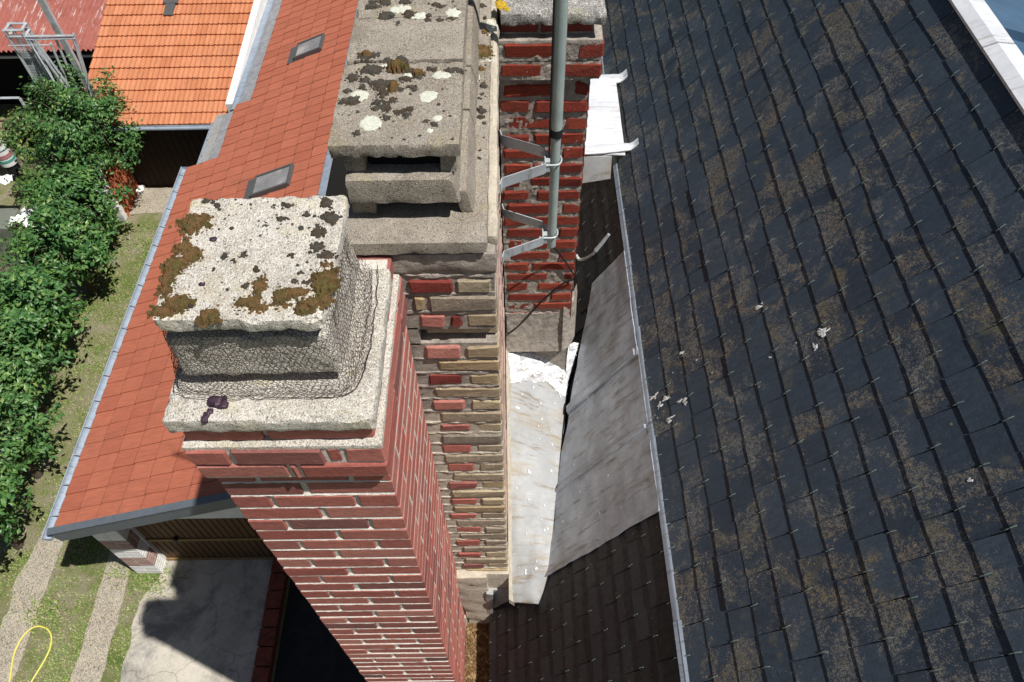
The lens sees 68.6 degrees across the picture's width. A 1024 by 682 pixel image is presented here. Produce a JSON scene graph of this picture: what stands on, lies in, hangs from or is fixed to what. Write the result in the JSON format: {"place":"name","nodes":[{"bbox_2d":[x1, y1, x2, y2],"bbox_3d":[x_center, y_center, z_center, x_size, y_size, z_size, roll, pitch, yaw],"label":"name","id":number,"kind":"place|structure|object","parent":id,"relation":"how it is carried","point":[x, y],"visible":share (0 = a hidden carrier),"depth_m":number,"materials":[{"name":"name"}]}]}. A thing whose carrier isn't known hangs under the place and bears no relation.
{"place":"outdoors","nodes":[
{"label":"outdoors","id":0,"kind":"place"},
{"bbox_2d":[0,138,24,181],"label":"drum","id":1,"kind":"object","parent":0,"point":[8,163],"visible":0.68,"depth_m":16.21,"materials":[{"name":"plastic"}]},
{"bbox_2d":[0,527,63,681],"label":"path","id":2,"kind":"structure","parent":0,"point":[32,580],"depth_m":11.15,"materials":[{"name":"beige gravel"}]},
{"bbox_2d":[70,551,129,681],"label":"path","id":3,"kind":"structure","parent":0,"point":[91,664],"depth_m":10.91,"materials":[{"name":"beige gravel"}]},
{"bbox_2d":[0,104,290,681],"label":"ground","id":4,"kind":"structure","parent":0,"point":[8,197],"depth_m":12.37,"materials":[{"name":"green plant"}]},
{"bbox_2d":[0,117,23,130],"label":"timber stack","id":5,"kind":"object","parent":4,"relation":"on","point":[1,123],"depth_m":16.95,"materials":[{"name":"beige wood"}]},
{"bbox_2d":[0,174,33,256],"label":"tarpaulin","id":6,"kind":"object","parent":4,"relation":"on","point":[7,214],"visible":0.44,"depth_m":14.86,"materials":[{"name":"white plastic"}]},
{"bbox_2d":[0,465,35,550],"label":"shrub","id":7,"kind":"object","parent":4,"relation":"on","point":[7,486],"visible":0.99,"depth_m":10.91,"materials":[{"name":"green plant"}]},
{"bbox_2d":[0,227,41,275],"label":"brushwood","id":8,"kind":"object","parent":4,"relation":"on","point":[1,261],"visible":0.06,"depth_m":14.49,"materials":[{"name":"wood"}]},
{"bbox_2d":[0,253,53,350],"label":"shrub","id":9,"kind":"object","parent":4,"relation":"on","point":[23,261],"visible":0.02,"depth_m":12.70,"materials":[{"name":"green plant"}]},
{"bbox_2d":[0,134,55,167],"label":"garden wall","id":10,"kind":"structure","parent":4,"relation":"on","point":[19,161],"depth_m":16.79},
{"bbox_2d":[0,97,59,161],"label":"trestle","id":11,"kind":"object","parent":4,"relation":"on","point":[21,101],"visible":0.18,"depth_m":15.47,"materials":[{"name":"grey metal"}]},
{"bbox_2d":[9,625,51,681],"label":"garden hose","id":12,"kind":"object","parent":4,"relation":"on","point":[24,634],"visible":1,"depth_m":10.70,"materials":[{"name":"yellow rubber"}]},
{"bbox_2d":[0,99,62,165],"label":"shrub","id":13,"kind":"object","parent":4,"relation":"on","point":[18,134],"visible":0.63,"depth_m":14.54,"materials":[{"name":"green plant"}]},
{"bbox_2d":[0,377,66,491],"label":"shrub","id":14,"kind":"object","parent":4,"relation":"on","point":[19,421],"visible":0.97,"depth_m":11.29,"materials":[{"name":"green plant"}]},
{"bbox_2d":[0,309,76,413],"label":"shrub","id":15,"kind":"object","parent":4,"relation":"on","point":[21,365],"visible":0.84,"depth_m":11.79,"materials":[{"name":"green plant"}]},
{"bbox_2d":[0,252,90,359],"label":"shrub","id":16,"kind":"object","parent":4,"relation":"on","point":[44,309],"visible":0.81,"depth_m":12.35,"materials":[{"name":"green plant"}]},
{"bbox_2d":[4,151,90,210],"bbox_3d":[-9.085,-2.933,14.962,1.620,1.962,1.541,-1,54,0],"label":"shrub","id":17,"kind":"object","parent":4,"relation":"on","point":[39,171],"visible":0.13,"depth_m":14.43,"materials":[{"name":"green plant"}]},
{"bbox_2d":[2,22,93,177],"bbox_3d":[-8.909,-4.538,14.993,0.364,3.796,0.284,-1,54,0],"label":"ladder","id":18,"kind":"object","parent":4,"relation":"on","point":[10,36],"visible":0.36,"depth_m":13.75,"materials":[{"name":"silver metal"}]},
{"bbox_2d":[0,0,106,103],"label":"shed","id":19,"kind":"structure","parent":4,"relation":"on","point":[81,19],"depth_m":16.35,"materials":[{"name":"metal"}]},
{"bbox_2d":[8,33,101,133],"bbox_3d":[-8.485,-4.208,14.823,1.240,3.678,0.709,-1,54,0],"label":"scaffold","id":20,"kind":"object","parent":4,"relation":"on","point":[39,53],"visible":0.54,"depth_m":13.76,"materials":[{"name":"grey metal"}]},
{"bbox_2d":[0,174,118,296],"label":"shrub","id":21,"kind":"object","parent":4,"relation":"on","point":[63,237],"visible":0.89,"depth_m":13.21,"materials":[{"name":"green plant"}]},
{"bbox_2d":[17,53,147,177],"bbox_3d":[-8.225,-3.851,14.782,2.211,3.314,2.478,-1,54,0],"label":"tree","id":22,"kind":"object","parent":4,"relation":"on","point":[71,129],"visible":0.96,"depth_m":14.13,"materials":[{"name":"green plant"}]},
{"bbox_2d":[27,158,139,249],"bbox_3d":[-8.179,-2.633,14.597,1.940,2.175,1.667,-20,56,-13],"label":"shrub","id":23,"kind":"object","parent":4,"relation":"on","point":[88,186],"visible":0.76,"depth_m":14.03,"materials":[{"name":"green plant"}]},
{"bbox_2d":[37,0,135,178],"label":"steel post","id":24,"kind":"object","parent":4,"relation":"on","point":[53,21],"visible":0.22,"depth_m":13.96,"materials":[{"name":"grey metal"}]},
{"bbox_2d":[129,187,172,214],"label":"forecourt","id":25,"kind":"structure","parent":4,"relation":"on","point":[151,200],"depth_m":16.20,"materials":[{"name":"beige gravel"}]},
{"bbox_2d":[83,0,267,221],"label":"garage","id":26,"kind":"structure","parent":4,"relation":"on","point":[179,67],"depth_m":15.42,"materials":[{"name":"orange tile"}]},
{"bbox_2d":[113,130,208,186],"bbox_3d":[-6.868,-4.004,15.700,2.623,1.982,0.042,-1,54,0],"label":"garage door","id":27,"kind":"structure","parent":26,"relation":"in","point":[165,152],"depth_m":15.77,"materials":[{"name":"brown wood"}]},
{"bbox_2d":[120,556,272,681],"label":"concrete yard","id":28,"kind":"structure","parent":4,"relation":"on","point":[205,626],"depth_m":10.91,"materials":[{"name":"grey concrete"}]},
{"bbox_2d":[40,0,358,573],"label":"outbuilding","id":29,"kind":"structure","parent":4,"relation":"on","point":[138,491],"depth_m":11.17,"materials":[{"name":"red tile"}]},
{"bbox_2d":[135,518,273,560],"bbox_3d":[-4.283,2.868,10.845,2.002,1.586,0.091,-1,54,0],"label":"garage door","id":30,"kind":"structure","parent":29,"relation":"in","point":[202,538],"depth_m":10.82,"materials":[{"name":"brown wood"}]},
{"bbox_2d":[251,556,288,681],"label":"wall","id":31,"kind":"structure","parent":4,"relation":"on","point":[269,633],"depth_m":10.71,"materials":[{"name":"red brick"}]},
{"bbox_2d":[153,195,465,681],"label":"brick chimney","id":32,"kind":"object","parent":4,"relation":"on","point":[337,500],"visible":0.88,"depth_m":1.87,"materials":[{"name":"red brick"}]},
{"bbox_2d":[209,237,216,241],"bbox_3d":[-0.661,-0.225,1.659,0.016,0.009,0.012,-1,54,0],"label":"dried berry","id":33,"kind":"object","parent":32,"relation":"on","point":[213,239],"visible":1,"depth_m":1.66,"materials":[{"name":"purple food"}]},
{"bbox_2d":[201,396,228,423],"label":"fallen berries","id":34,"kind":"object","parent":32,"relation":"on","point":[216,401],"visible":1,"depth_m":1.70,"materials":[{"name":"purple food"}]},
{"bbox_2d":[146,196,342,328],"bbox_3d":[-0.565,-0.183,1.623,0.412,0.014,0.381,-1,54,0],"label":"moss","id":35,"kind":"object","parent":32,"relation":"on","point":[325,284],"visible":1,"depth_m":1.58,"materials":[{"name":"brown plant"}]},
{"bbox_2d":[163,233,378,399],"bbox_3d":[-0.566,-0.091,1.743,0.464,0.212,0.407,-1,54,0],"label":"wire netting","id":36,"kind":"object","parent":32,"relation":"on","point":[263,393],"visible":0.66,"depth_m":1.69,"materials":[{"name":"grey metal"}]},
{"bbox_2d":[328,0,508,619],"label":"brick chimney","id":37,"kind":"object","parent":4,"relation":"on","point":[425,210],"visible":0.72,"depth_m":2.15,"materials":[{"name":"beige brick"}]},
{"bbox_2d":[337,0,494,159],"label":"moss","id":38,"kind":"object","parent":37,"relation":"on","point":[400,64],"visible":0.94,"depth_m":2.02,"materials":[{"name":"brown plant"}]},
{"bbox_2d":[350,0,509,132],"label":"lichen","id":39,"kind":"object","parent":37,"relation":"on","point":[369,123],"visible":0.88,"depth_m":2.01},
{"bbox_2d":[502,204,557,264],"bbox_3d":[0.078,-0.464,3.247,0.245,0.054,0.321,-1,54,0],"label":"mast bracket","id":40,"kind":"object","parent":37,"relation":"attached to","point":[527,246],"visible":0.85,"depth_m":3.23,"materials":[{"name":"silver metal"}]},
{"bbox_2d":[499,130,561,193],"bbox_3d":[0.074,-0.701,2.924,0.245,0.054,0.321,-1,54,0],"label":"mast bracket","id":41,"kind":"object","parent":37,"relation":"attached to","point":[526,174],"visible":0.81,"depth_m":2.90,"materials":[{"name":"grey metal"}]},
{"bbox_2d":[547,0,568,247],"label":"mast","id":42,"kind":"object","parent":41,"relation":"attached to","point":[559,37],"visible":1,"depth_m":2.69,"materials":[{"name":"grey metal"}]},
{"bbox_2d":[505,247,575,333],"bbox_3d":[0.142,-0.249,3.707,0.360,0.889,0.193,-1,54,0],"label":"aerial cable","id":43,"kind":"object","parent":42,"relation":"hanging from","point":[556,250],"visible":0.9,"depth_m":3.86,"materials":[{"name":"black rubber"}]},
{"bbox_2d":[498,0,606,370],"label":"brick chimney","id":44,"kind":"object","parent":4,"relation":"on","point":[534,277],"visible":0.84,"depth_m":3.16,"materials":[{"name":"brick"}]},
{"bbox_2d":[456,0,1023,681],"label":"house","id":45,"kind":"structure","parent":4,"relation":"on","point":[776,498],"depth_m":3.24,"materials":[{"name":"tile"}]},
{"bbox_2d":[464,622,489,681],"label":"leaf litter","id":46,"kind":"object","parent":45,"relation":"on","point":[477,665],"visible":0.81,"depth_m":4.62,"materials":[{"name":"brown plant"}]},
{"bbox_2d":[516,303,973,573],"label":"bird droppings","id":47,"kind":"object","parent":45,"relation":"on","point":[822,332],"visible":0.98,"depth_m":3.58,"materials":[{"name":"white"}]},
{"bbox_2d":[274,579,366,681],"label":"areaway","id":48,"kind":"object","parent":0,"point":[311,649],"visible":0.06,"depth_m":10.68,"materials":[{"name":"black"}]},
{"bbox_2d":[576,233,609,260],"bbox_3d":[0.493,-0.580,4.726,0.218,0.312,0.070,22,57,16],"label":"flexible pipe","id":49,"kind":"object","parent":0,"point":[599,245],"visible":0.94,"depth_m":4.67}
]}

